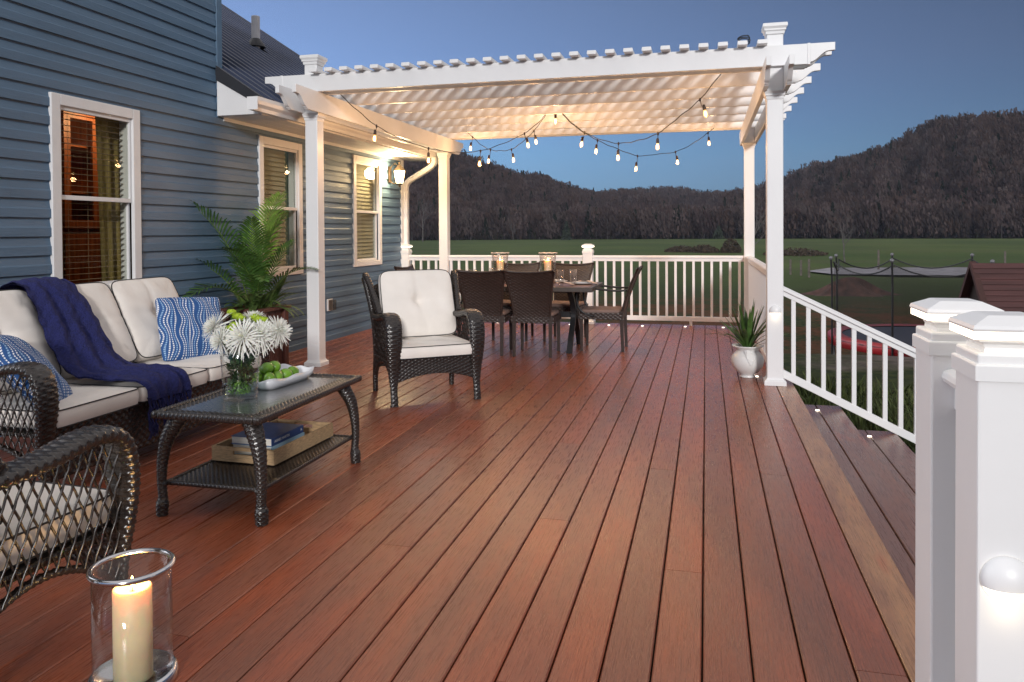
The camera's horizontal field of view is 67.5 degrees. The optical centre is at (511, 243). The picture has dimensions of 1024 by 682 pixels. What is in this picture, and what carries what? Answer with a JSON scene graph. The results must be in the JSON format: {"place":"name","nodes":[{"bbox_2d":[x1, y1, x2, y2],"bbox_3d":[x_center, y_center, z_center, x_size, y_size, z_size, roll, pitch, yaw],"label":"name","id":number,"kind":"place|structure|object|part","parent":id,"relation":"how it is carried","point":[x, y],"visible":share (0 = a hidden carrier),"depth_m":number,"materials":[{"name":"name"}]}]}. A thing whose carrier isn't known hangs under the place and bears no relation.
{"place":"outdoors","nodes":[
{"label":"outdoors","id":0,"kind":"place"},
{"bbox_2d":[222,0,1023,191],"label":"sky","id":1,"kind":"structure","parent":0,"point":[894,66],"materials":[{"name":"blue"}]},
{"bbox_2d":[409,238,1023,454],"bbox_3d":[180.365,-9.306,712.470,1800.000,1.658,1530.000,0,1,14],"label":"ground","id":2,"kind":"structure","parent":0,"point":[939,252],"depth_m":55.59,"materials":[{"name":"green plant"}]},
{"bbox_2d":[0,0,437,436],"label":"house","id":3,"kind":"structure","parent":2,"relation":"on","point":[181,102],"depth_m":6.55,"materials":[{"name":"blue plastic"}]},
{"bbox_2d":[61,110,101,283],"bbox_3d":[-3.883,-0.132,6.830,0.520,2.200,0.880,0,1,14],"label":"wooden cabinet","id":4,"kind":"object","parent":3,"relation":"in","point":[76,232],"visible":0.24,"depth_m":6.68,"materials":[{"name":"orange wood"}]},
{"bbox_3d":[-3.692,-0.629,6.567,0.020,1.000,0.380,0,1,14],"label":"door","id":5,"kind":"part","parent":4,"relation":"part of","materials":[{"name":"orange wood"}]},
{"bbox_3d":[-3.686,0.416,6.586,0.020,0.990,0.375,0,1,14],"label":"door","id":6,"kind":"part","parent":4,"relation":"part of","materials":[{"name":"orange wood"}]},
{"bbox_3d":[-3.590,0.409,6.964,0.020,0.990,0.375,0,1,14],"label":"door","id":7,"kind":"part","parent":4,"relation":"part of","materials":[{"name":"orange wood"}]},
{"bbox_2d":[48,92,141,284],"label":"window","id":8,"kind":"structure","parent":3,"relation":"in","point":[117,130],"depth_m":5.99,"materials":[{"name":"white paint"}]},
{"bbox_2d":[257,135,302,275],"bbox_3d":[-2.504,-0.374,8.128,0.167,1.436,0.844,0,1,14],"label":"window","id":9,"kind":"structure","parent":3,"relation":"in","point":[279,161],"depth_m":8.30,"materials":[{"name":"white paint"}]},
{"bbox_2d":[294,154,381,266],"bbox_3d":[-2.304,-0.269,10.280,0.835,2.334,1.066,0,1,14],"label":"window","id":10,"kind":"structure","parent":3,"relation":"in","point":[364,214],"depth_m":10.29,"materials":[{"name":"white paint"}]},
{"bbox_2d":[388,162,404,186],"bbox_3d":[-1.622,-0.971,10.835,0.244,0.360,0.159,0,1,14],"label":"wall lantern","id":11,"kind":"object","parent":3,"relation":"attached to","point":[398,171],"depth_m":10.79,"materials":[{"name":"white glass"}]},
{"bbox_2d":[414,193,438,241],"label":"bare tree","id":12,"kind":"object","parent":2,"relation":"on","point":[423,215],"visible":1,"depth_m":263.44,"materials":[{"name":"grey plant"}]},
{"bbox_2d":[509,208,517,239],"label":"bare tree","id":13,"kind":"object","parent":2,"relation":"on","point":[511,226],"visible":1,"depth_m":288.36,"materials":[{"name":"grey plant"}]},
{"bbox_2d":[561,221,571,239],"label":"cedar tree","id":14,"kind":"object","parent":2,"relation":"on","point":[566,234],"visible":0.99,"depth_m":284.36,"materials":[{"name":"green plant"}]},
{"bbox_2d":[664,245,693,251],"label":"meadow shrub","id":15,"kind":"object","parent":2,"relation":"on","point":[680,248],"visible":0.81,"depth_m":116.97,"materials":[{"name":"brown plant"}]},
{"bbox_2d":[599,328,804,681],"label":"deck base","id":16,"kind":"object","parent":2,"relation":"on","point":[703,543],"depth_m":3.08,"materials":[{"name":"black"}]},
{"bbox_2d":[0,321,914,681],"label":"deck","id":17,"kind":"structure","parent":16,"relation":"on","point":[446,531],"depth_m":3.15,"materials":[{"name":"brown wood"}]},
{"bbox_2d":[0,425,140,613],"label":"wicker armchair","id":18,"kind":"object","parent":17,"relation":"on","point":[43,523],"visible":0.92,"depth_m":2.33,"materials":[{"name":"brown wicker"}]},
{"bbox_2d":[86,548,178,681],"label":"candle holder","id":19,"kind":"object","parent":17,"relation":"on","point":[165,666],"visible":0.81,"depth_m":2.21,"materials":[{"name":"clear glass"}]},
{"bbox_2d":[112,576,152,681],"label":"pillar candle","id":20,"kind":"object","parent":19,"relation":"on","point":[132,623],"visible":0.86,"depth_m":2.16,"materials":[{"name":"beige wax"}]},
{"bbox_2d":[0,277,270,481],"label":"wicker sofa","id":21,"kind":"object","parent":17,"relation":"on","point":[124,311],"visible":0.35,"depth_m":4.22,"materials":[{"name":"beige fabric"}]},
{"bbox_2d":[0,335,72,404],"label":"throw pillow","id":22,"kind":"object","parent":21,"relation":"on","point":[14,349],"visible":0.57,"depth_m":3.74,"materials":[{"name":"blue fabric"}]},
{"bbox_2d":[0,277,192,439],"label":"throw blanket","id":23,"kind":"object","parent":21,"relation":"on","point":[78,341],"visible":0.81,"depth_m":4.38,"materials":[{"name":"blue fabric"}]},
{"bbox_2d":[155,297,225,360],"bbox_3d":[-2.183,0.578,5.226,0.174,0.440,0.460,-25,-18,37],"label":"throw pillow","id":24,"kind":"object","parent":21,"relation":"on","point":[181,321],"visible":0.86,"depth_m":5.12,"materials":[{"name":"blue fabric"}]},
{"bbox_2d":[151,373,361,525],"bbox_3d":[-1.240,0.993,3.897,0.576,0.485,1.028,0,1,14],"label":"coffee table","id":25,"kind":"object","parent":17,"relation":"on","point":[259,477],"visible":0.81,"depth_m":3.59,"materials":[{"name":"brown wicker"}]},
{"bbox_2d":[210,315,260,401],"bbox_3d":[-1.319,0.552,3.761,0.260,0.421,0.280,0,1,14],"label":"glass vase","id":26,"kind":"object","parent":25,"relation":"on","point":[241,367],"visible":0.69,"depth_m":3.74,"materials":[{"name":"glass"}]},
{"bbox_2d":[202,312,235,348],"bbox_3d":[-1.439,0.430,3.753,0.156,0.198,0.206,-1,1,-26],"label":"chrysanthemum","id":27,"kind":"object","parent":26,"relation":"in","point":[210,325],"visible":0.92,"depth_m":3.72,"materials":[{"name":"white plant"}]},
{"bbox_2d":[210,322,234,356],"bbox_3d":[-1.392,0.469,3.687,0.119,0.176,0.169,-1,1,-32],"label":"chrysanthemum","id":28,"kind":"object","parent":26,"relation":"in","point":[216,340],"visible":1,"depth_m":3.66,"materials":[{"name":"white plant"}]},
{"bbox_2d":[227,309,236,315],"bbox_3d":[-1.390,0.342,3.798,0.047,0.034,0.048,0,1,14],"label":"pompon flower","id":29,"kind":"object","parent":26,"relation":"in","point":[232,311],"visible":0.99,"depth_m":3.78,"materials":[{"name":"green plant"}]},
{"bbox_2d":[232,313,240,319],"bbox_3d":[-1.359,0.362,3.796,0.052,0.037,0.052,0,1,14],"label":"pompon flower","id":30,"kind":"object","parent":26,"relation":"in","point":[235,315],"visible":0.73,"depth_m":3.78,"materials":[{"name":"green plant"}]},
{"bbox_2d":[236,314,245,320],"bbox_3d":[-1.334,0.367,3.774,0.047,0.034,0.048,0,1,14],"label":"pompon flower","id":31,"kind":"object","parent":26,"relation":"in","point":[240,317],"visible":0.94,"depth_m":3.76,"materials":[{"name":"green plant"}]},
{"bbox_2d":[225,317,265,361],"bbox_3d":[-1.292,0.465,3.684,0.220,0.214,0.171,0,1,14],"label":"chrysanthemum","id":32,"kind":"object","parent":26,"relation":"in","point":[240,335],"visible":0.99,"depth_m":3.65,"materials":[{"name":"white plant"}]},
{"bbox_2d":[241,310,269,326],"bbox_3d":[-1.285,0.388,3.799,0.174,0.113,0.176,0,1,14],"label":"chrysanthemum","id":33,"kind":"object","parent":26,"relation":"in","point":[252,313],"visible":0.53,"depth_m":3.78,"materials":[{"name":"white plant"}]},
{"bbox_2d":[253,316,260,322],"bbox_3d":[-1.246,0.373,3.767,0.052,0.037,0.052,0,1,14],"label":"pompon flower","id":34,"kind":"object","parent":26,"relation":"in","point":[256,318],"visible":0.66,"depth_m":3.75,"materials":[{"name":"green plant"}]},
{"bbox_2d":[244,319,279,357],"bbox_3d":[-1.235,0.460,3.733,0.197,0.186,0.184,0,1,14],"label":"chrysanthemum","id":35,"kind":"object","parent":26,"relation":"in","point":[261,323],"visible":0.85,"depth_m":3.69,"materials":[{"name":"white plant"}]},
{"bbox_2d":[258,316,268,321],"bbox_3d":[-1.220,0.376,3.761,0.052,0.037,0.052,0,1,14],"label":"pompon flower","id":36,"kind":"object","parent":26,"relation":"in","point":[264,318],"visible":0.72,"depth_m":3.74,"materials":[{"name":"green plant"}]},
{"bbox_2d":[258,316,292,349],"bbox_3d":[-1.153,0.441,3.750,0.146,0.174,0.175,0,1,42],"label":"chrysanthemum","id":37,"kind":"object","parent":26,"relation":"in","point":[282,330],"visible":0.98,"depth_m":3.73,"materials":[{"name":"white plant"}]},
{"bbox_2d":[212,419,332,465],"bbox_3d":[-1.248,1.041,4.047,0.356,0.072,0.570,0,1,16],"label":"storage tray","id":38,"kind":"object","parent":25,"relation":"on","point":[314,434],"visible":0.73,"depth_m":3.88,"materials":[{"name":"brown wood"}]},
{"bbox_2d":[234,451,250,454],"bbox_3d":[-1.272,1.058,4.018,0.235,0.022,0.300,0,1,14],"label":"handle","id":39,"kind":"object","parent":38,"relation":"in","point":[242,452],"visible":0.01,"depth_m":3.89,"materials":[{"name":"grey metal"}]},
{"bbox_2d":[233,432,303,449],"bbox_3d":[-1.275,1.033,4.021,0.235,0.026,0.300,0,1,17],"label":"book","id":40,"kind":"object","parent":39,"relation":"on","point":[279,444],"visible":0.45,"depth_m":3.91,"materials":[{"name":"blue paper"}]},
{"bbox_2d":[231,422,302,446],"bbox_3d":[-1.279,1.000,4.019,0.241,0.040,0.295,0,1,16],"label":"book","id":41,"kind":"object","parent":40,"relation":"on","point":[276,433],"visible":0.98,"depth_m":3.97,"materials":[{"name":"blue paper"}]},
{"bbox_2d":[241,364,314,389],"bbox_3d":[-1.274,0.724,4.152,0.238,0.064,0.454,0,1,18],"label":"serving dish","id":42,"kind":"object","parent":25,"relation":"on","point":[304,373],"visible":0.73,"depth_m":4.06,"materials":[{"name":"white ceramic"}]},
{"bbox_2d":[252,372,262,381],"bbox_3d":[-1.347,0.714,4.041,0.062,0.062,0.076,-37,24,-11],"label":"lime","id":43,"kind":"object","parent":42,"relation":"in","point":[259,377],"visible":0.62,"depth_m":4.02,"materials":[{"name":"green food"}]},
{"bbox_2d":[259,362,273,374],"bbox_3d":[-1.303,0.665,4.067,0.076,0.062,0.062,-23,-41,-4],"label":"lime","id":44,"kind":"object","parent":42,"relation":"in","point":[265,368],"visible":0.94,"depth_m":4.04,"materials":[{"name":"green food"}]},
{"bbox_2d":[263,372,275,380],"bbox_3d":[-1.274,0.714,4.028,0.062,0.076,0.062,21,35,13],"label":"lime","id":45,"kind":"object","parent":42,"relation":"in","point":[268,375],"visible":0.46,"depth_m":4.00,"materials":[{"name":"green food"}]},
{"bbox_2d":[273,370,282,378],"bbox_3d":[-1.255,0.713,4.095,0.062,0.062,0.076,-10,16,5],"label":"lime","id":46,"kind":"object","parent":42,"relation":"in","point":[278,374],"visible":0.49,"depth_m":4.08,"materials":[{"name":"green food"}]},
{"bbox_2d":[269,361,280,371],"bbox_3d":[-1.282,0.664,4.127,0.076,0.063,0.062,0,0,23],"label":"lime","id":47,"kind":"object","parent":46,"relation":"on","point":[277,365],"visible":0.65,"depth_m":4.11,"materials":[{"name":"green food"}]},
{"bbox_2d":[280,368,292,377],"bbox_3d":[-1.229,0.712,4.161,0.076,0.062,0.062,13,-50,-27],"label":"lime","id":48,"kind":"object","parent":42,"relation":"in","point":[286,372],"visible":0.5,"depth_m":4.14,"materials":[{"name":"green food"}]},
{"bbox_2d":[288,366,298,373],"bbox_3d":[-1.210,0.710,4.233,0.062,0.062,0.076,42,-3,26],"label":"lime","id":49,"kind":"object","parent":42,"relation":"in","point":[294,369],"visible":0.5,"depth_m":4.21,"materials":[{"name":"green food"}]},
{"bbox_2d":[221,304,291,364],"bbox_3d":[-2.425,0.896,7.263,0.480,0.592,0.470,0,1,14],"label":"planter box","id":50,"kind":"object","parent":17,"relation":"on","point":[279,355],"visible":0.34,"depth_m":7.26,"materials":[{"name":"brown wood"}]},
{"bbox_2d":[182,191,318,308],"bbox_3d":[-2.404,0.081,6.985,0.916,1.190,1.340,0,1,35],"label":"potted palm","id":51,"kind":"object","parent":50,"relation":"in","point":[255,269],"visible":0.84,"depth_m":7.08,"materials":[{"name":"green plant"}]},
{"bbox_2d":[224,273,303,319],"bbox_3d":[-2.378,0.493,7.261,0.862,0.422,0.924,0,1,14],"label":"boston fern","id":52,"kind":"object","parent":50,"relation":"in","point":[259,298],"visible":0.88,"depth_m":7.20,"materials":[{"name":"green plant"}]},
{"bbox_2d":[400,244,412,266],"bbox_3d":[-1.573,0.569,11.364,0.179,1.111,0.179,0,1,14],"label":"railing post","id":53,"kind":"object","parent":17,"relation":"on","point":[406,251],"visible":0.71,"depth_m":11.29,"materials":[{"name":"white plastic"}]},
{"bbox_2d":[361,269,484,406],"bbox_3d":[-0.727,0.710,6.145,0.812,0.981,0.888,-1,1,-23],"label":"wicker armchair","id":54,"kind":"object","parent":17,"relation":"on","point":[414,316],"visible":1,"depth_m":6.08,"materials":[{"name":"black wicker"}]},
{"bbox_2d":[394,264,462,332],"bbox_3d":[-0.942,0.705,8.834,0.680,0.906,0.546,0,1,14],"label":"dining chair","id":55,"kind":"object","parent":17,"relation":"on","point":[410,267],"visible":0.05,"depth_m":8.94,"materials":[{"name":"brown wicker"}]},
{"bbox_2d":[455,269,512,355],"bbox_3d":[-0.267,0.713,8.109,0.546,0.906,0.652,0,1,11],"label":"dining chair","id":56,"kind":"object","parent":17,"relation":"on","point":[482,292],"visible":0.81,"depth_m":7.92,"materials":[{"name":"brown wicker"}]},
{"bbox_2d":[492,262,540,340],"bbox_3d":[0.034,0.692,9.347,0.546,0.906,0.652,0,1,12],"label":"dining chair","id":57,"kind":"object","parent":17,"relation":"on","point":[520,267],"visible":0.2,"depth_m":9.54,"materials":[{"name":"brown wicker"}]},
{"bbox_2d":[459,282,602,353],"bbox_3d":[0.103,0.804,8.550,1.720,0.704,0.880,0,1,14],"label":"dining table","id":58,"kind":"object","parent":17,"relation":"on","point":[572,313],"visible":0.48,"depth_m":8.24,"materials":[{"name":"brown wood"}]},
{"bbox_2d":[491,252,508,283],"bbox_3d":[-0.133,0.277,8.581,0.213,0.348,0.213,0,1,14],"label":"glass hurricane","id":59,"kind":"object","parent":58,"relation":"on","point":[499,253],"visible":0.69,"depth_m":8.57,"materials":[{"name":"clear glass"}]},
{"bbox_2d":[497,259,503,269],"bbox_3d":[-0.132,0.302,8.581,0.078,0.275,0.078,0,1,14],"label":"pillar candle","id":60,"kind":"object","parent":59,"relation":"in","point":[500,264],"visible":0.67,"depth_m":8.55,"materials":[{"name":"beige wax"}]},
{"bbox_2d":[538,252,556,281],"bbox_3d":[0.396,0.276,8.467,0.213,0.348,0.213,0,1,14],"label":"glass hurricane","id":61,"kind":"object","parent":58,"relation":"on","point":[539,253],"visible":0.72,"depth_m":8.46,"materials":[{"name":"clear glass"}]},
{"bbox_2d":[544,259,550,270],"bbox_3d":[0.396,0.301,8.468,0.078,0.275,0.078,0,1,14],"label":"pillar candle","id":62,"kind":"object","parent":61,"relation":"in","point":[547,264],"visible":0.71,"depth_m":8.43,"materials":[{"name":"beige wax"}]},
{"bbox_2d":[554,279,567,282],"bbox_3d":[0.504,0.432,8.752,0.268,0.028,0.268,0,1,14],"label":"dinner plate","id":63,"kind":"object","parent":58,"relation":"on","point":[560,280],"visible":0.53,"depth_m":8.67,"materials":[{"name":"white ceramic"}]},
{"bbox_2d":[569,281,590,283],"bbox_3d":[0.760,0.435,8.440,0.268,0.028,0.268,0,1,14],"label":"dinner plate","id":64,"kind":"object","parent":58,"relation":"on","point":[574,282],"visible":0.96,"depth_m":8.37,"materials":[{"name":"white ceramic"}]},
{"bbox_2d":[502,269,560,357],"bbox_3d":[0.236,0.711,7.992,0.546,0.906,0.652,0,1,13],"label":"dining chair","id":65,"kind":"object","parent":17,"relation":"on","point":[530,293],"visible":1,"depth_m":7.81,"materials":[{"name":"brown wicker"}]},
{"bbox_2d":[265,22,834,385],"bbox_3d":[0.611,-0.351,8.782,5.145,3.004,4.905,0,1,14],"label":"pergola","id":66,"kind":"object","parent":17,"relation":"on","point":[751,93],"visible":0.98,"depth_m":7.38,"materials":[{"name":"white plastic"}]},
{"bbox_2d":[409,255,582,318],"bbox_3d":[-0.254,0.616,11.031,2.590,0.889,0.084,0,1,14],"label":"deck railing","id":67,"kind":"object","parent":66,"relation":"attached to","point":[513,258],"visible":0.41,"depth_m":11.02,"materials":[{"name":"white plastic"}]},
{"bbox_2d":[340,74,720,165],"bbox_3d":[0.286,-1.173,7.928,3.646,0.664,1.832,0,1,14],"label":"string light","id":68,"kind":"object","parent":66,"relation":"hanging from","point":[582,138],"visible":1,"depth_m":8.09,"materials":[{"name":"black rubber"}]},
{"bbox_2d":[467,114,713,169],"bbox_3d":[0.779,-1.250,9.656,3.442,0.694,1.786,0,1,14],"label":"string light","id":69,"kind":"object","parent":66,"relation":"hanging from","point":[596,145],"visible":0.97,"depth_m":9.76,"materials":[{"name":"black rubber"}]},
{"bbox_2d":[746,256,765,361],"bbox_3d":[2.669,0.641,8.277,0.084,0.889,3.735,0,1,14],"label":"deck railing","id":70,"kind":"object","parent":66,"relation":"attached to","point":[757,281],"visible":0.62,"depth_m":8.15,"materials":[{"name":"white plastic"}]},
{"bbox_2d":[769,305,780,316],"bbox_3d":[2.175,0.560,6.325,0.096,0.096,0.030,0,1,14],"label":"dome light","id":71,"kind":"object","parent":66,"relation":"attached to","point":[774,310],"visible":1,"depth_m":6.32,"materials":[{"name":"white plastic"}]},
{"bbox_2d":[783,286,915,443],"bbox_3d":[3.099,1.125,6.183,1.730,1.542,0.130,0,1,14],"label":"stair railing","id":72,"kind":"object","parent":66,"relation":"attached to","point":[854,325],"visible":0.34,"depth_m":6.25,"materials":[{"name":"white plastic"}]},
{"bbox_2d":[543,262,594,340],"bbox_3d":[0.662,0.691,9.188,0.546,0.906,0.652,0,1,18],"label":"dining chair","id":73,"kind":"object","parent":17,"relation":"on","point":[582,272],"visible":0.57,"depth_m":9.37,"materials":[{"name":"brown wicker"}]},
{"bbox_2d":[582,244,595,323],"bbox_3d":[1.064,0.564,10.697,0.179,1.111,0.179,0,1,14],"label":"railing post","id":74,"kind":"object","parent":17,"relation":"on","point":[588,252],"visible":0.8,"depth_m":10.63,"materials":[{"name":"white plastic"}]},
{"bbox_2d":[576,265,642,351],"bbox_3d":[1.070,0.701,8.366,0.680,0.906,0.546,0,1,14],"label":"dining chair","id":75,"kind":"object","parent":17,"relation":"on","point":[586,312],"visible":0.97,"depth_m":8.21,"materials":[{"name":"brown wicker"}]},
{"bbox_2d":[592,255,743,325],"bbox_3d":[2.107,0.642,10.434,2.020,0.950,0.084,0,1,14],"label":"deck railing","id":76,"kind":"object","parent":17,"relation":"on","point":[666,259],"visible":0.88,"depth_m":10.39,"materials":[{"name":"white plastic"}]},
{"bbox_2d":[731,343,763,377],"bbox_3d":[2.070,1.034,6.732,0.280,0.280,0.288,0,1,14],"label":"white urn","id":77,"kind":"object","parent":17,"relation":"on","point":[747,362],"visible":0.97,"depth_m":6.64,"materials":[{"name":"ceramic"}]},
{"bbox_2d":[708,300,784,348],"bbox_3d":[2.065,0.705,6.753,0.705,0.472,0.642,0,1,14],"label":"yucca plant","id":78,"kind":"object","parent":77,"relation":"in","point":[747,337],"visible":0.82,"depth_m":6.69,"materials":[{"name":"green plant"}]},
{"bbox_2d":[909,298,1003,681],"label":"railing post","id":79,"kind":"object","parent":17,"relation":"on","point":[935,339],"visible":0.57,"depth_m":1.87,"materials":[{"name":"white plastic"}]},
{"bbox_2d":[948,311,1023,681],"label":"railing post","id":80,"kind":"object","parent":17,"relation":"on","point":[987,361],"visible":0.99,"depth_m":1.54,"materials":[{"name":"white plastic"}]},
{"bbox_2d":[942,369,955,409],"bbox_3d":[1.070,0.750,1.764,0.100,0.889,0.185,0,1,14],"label":"rail stub","id":81,"kind":"object","parent":80,"relation":"attached to","point":[949,377],"visible":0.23,"depth_m":1.82,"materials":[{"name":"white plastic"}]},
{"bbox_2d":[980,556,1023,603],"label":"dome light","id":82,"kind":"object","parent":80,"relation":"attached to","point":[1002,574],"visible":1,"depth_m":1.52,"materials":[{"name":"white plastic"}]},
{"bbox_2d":[689,244,719,252],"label":"meadow shrub","id":83,"kind":"object","parent":2,"relation":"on","point":[704,248],"visible":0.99,"depth_m":114.84,"materials":[{"name":"brown plant"}]},
{"bbox_2d":[713,225,724,238],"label":"cedar tree","id":84,"kind":"object","parent":2,"relation":"on","point":[717,234],"visible":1,"depth_m":287.31,"materials":[{"name":"green plant"}]},
{"bbox_2d":[720,237,741,252],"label":"meadow shrub","id":85,"kind":"object","parent":2,"relation":"on","point":[728,246],"visible":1,"depth_m":113.27,"materials":[{"name":"brown plant"}]},
{"bbox_2d":[739,179,765,244],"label":"bare tree","id":86,"kind":"object","parent":2,"relation":"on","point":[756,217],"visible":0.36,"depth_m":60.99,"materials":[{"name":"grey plant"}]},
{"bbox_2d":[789,259,791,274],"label":"fence post","id":87,"kind":"object","parent":2,"relation":"on","point":[790,266],"visible":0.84,"depth_m":56.77,"materials":[{"name":"grey wood"}]},
{"bbox_2d":[763,247,828,255],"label":"meadow shrub","id":88,"kind":"object","parent":2,"relation":"on","point":[806,252],"visible":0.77,"depth_m":97.70,"materials":[{"name":"brown plant"}]},
{"bbox_2d":[800,260,801,275],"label":"fence post","id":89,"kind":"object","parent":2,"relation":"on","point":[800,267],"visible":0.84,"depth_m":55.44,"materials":[{"name":"grey wood"}]},
{"bbox_2d":[808,259,809,277],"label":"fence post","id":90,"kind":"object","parent":2,"relation":"on","point":[808,268],"visible":0.84,"depth_m":53.04,"materials":[{"name":"grey wood"}]},
{"bbox_2d":[824,207,858,261],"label":"bare tree","id":91,"kind":"object","parent":2,"relation":"on","point":[843,236],"visible":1,"depth_m":75.02,"materials":[{"name":"grey plant"}]},
{"bbox_2d":[799,277,901,296],"bbox_3d":[16.979,2.178,38.658,6.226,0.953,3.000,0,1,14],"label":"soil mound","id":92,"kind":"object","parent":2,"relation":"on","point":[853,286],"visible":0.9,"depth_m":38.28,"materials":[{"name":"brown soil"}]},
{"bbox_2d":[877,250,879,268],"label":"fence post","id":93,"kind":"object","parent":2,"relation":"on","point":[878,257],"visible":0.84,"depth_m":61.60,"materials":[{"name":"grey wood"}]},
{"bbox_2d":[811,267,967,274],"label":"gravel lane","id":94,"kind":"structure","parent":2,"relation":"on","point":[943,271],"depth_m":59.04,"materials":[{"name":"grey gravel"}]},
{"bbox_2d":[827,253,994,356],"bbox_3d":[9.618,1.619,17.401,4.639,2.675,4.639,0,1,14],"label":"trampoline","id":95,"kind":"object","parent":2,"relation":"on","point":[903,333],"visible":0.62,"depth_m":17.53,"materials":[{"name":"black metal"}]},
{"bbox_2d":[958,261,1023,311],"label":"playhouse","id":96,"kind":"object","parent":2,"relation":"on","point":[999,285],"visible":0.34,"depth_m":13.42,"materials":[{"name":"brown wood"}]},
{"bbox_2d":[434,137,1022,235],"bbox_3d":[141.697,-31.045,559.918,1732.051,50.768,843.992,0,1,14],"label":"hills","id":97,"kind":"structure","parent":0,"point":[880,230],"depth_m":291.19,"materials":[{"name":"brown plant"}]},
{"bbox_2d":[401,107,1023,240],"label":"forest","id":98,"kind":"object","parent":97,"relation":"on","point":[964,162],"visible":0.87,"depth_m":318.19,"materials":[{"name":"plant"}]},
{"bbox_2d":[737,35,750,43],"bbox_3d":[1.918,-1.680,6.338,0.107,0.047,0.207,0,1,14],"label":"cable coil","id":99,"kind":"object","parent":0,"point":[741,37],"visible":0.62,"depth_m":6.27,"materials":[{"name":"black rubber"}]},
{"bbox_2d":[789,366,915,453],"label":"grass","id":100,"kind":"structure","parent":0,"point":[855,419],"depth_m":7.89,"materials":[{"name":"green plant"}]},
{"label":"step risers","id":101,"kind":"structure","parent":0,"visible":0},
{"bbox_2d":[805,404,915,597],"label":"steps","id":102,"kind":"structure","parent":101,"relation":"on","point":[878,468],"depth_m":4.71,"materials":[{"name":"brown wood"}]}
]}

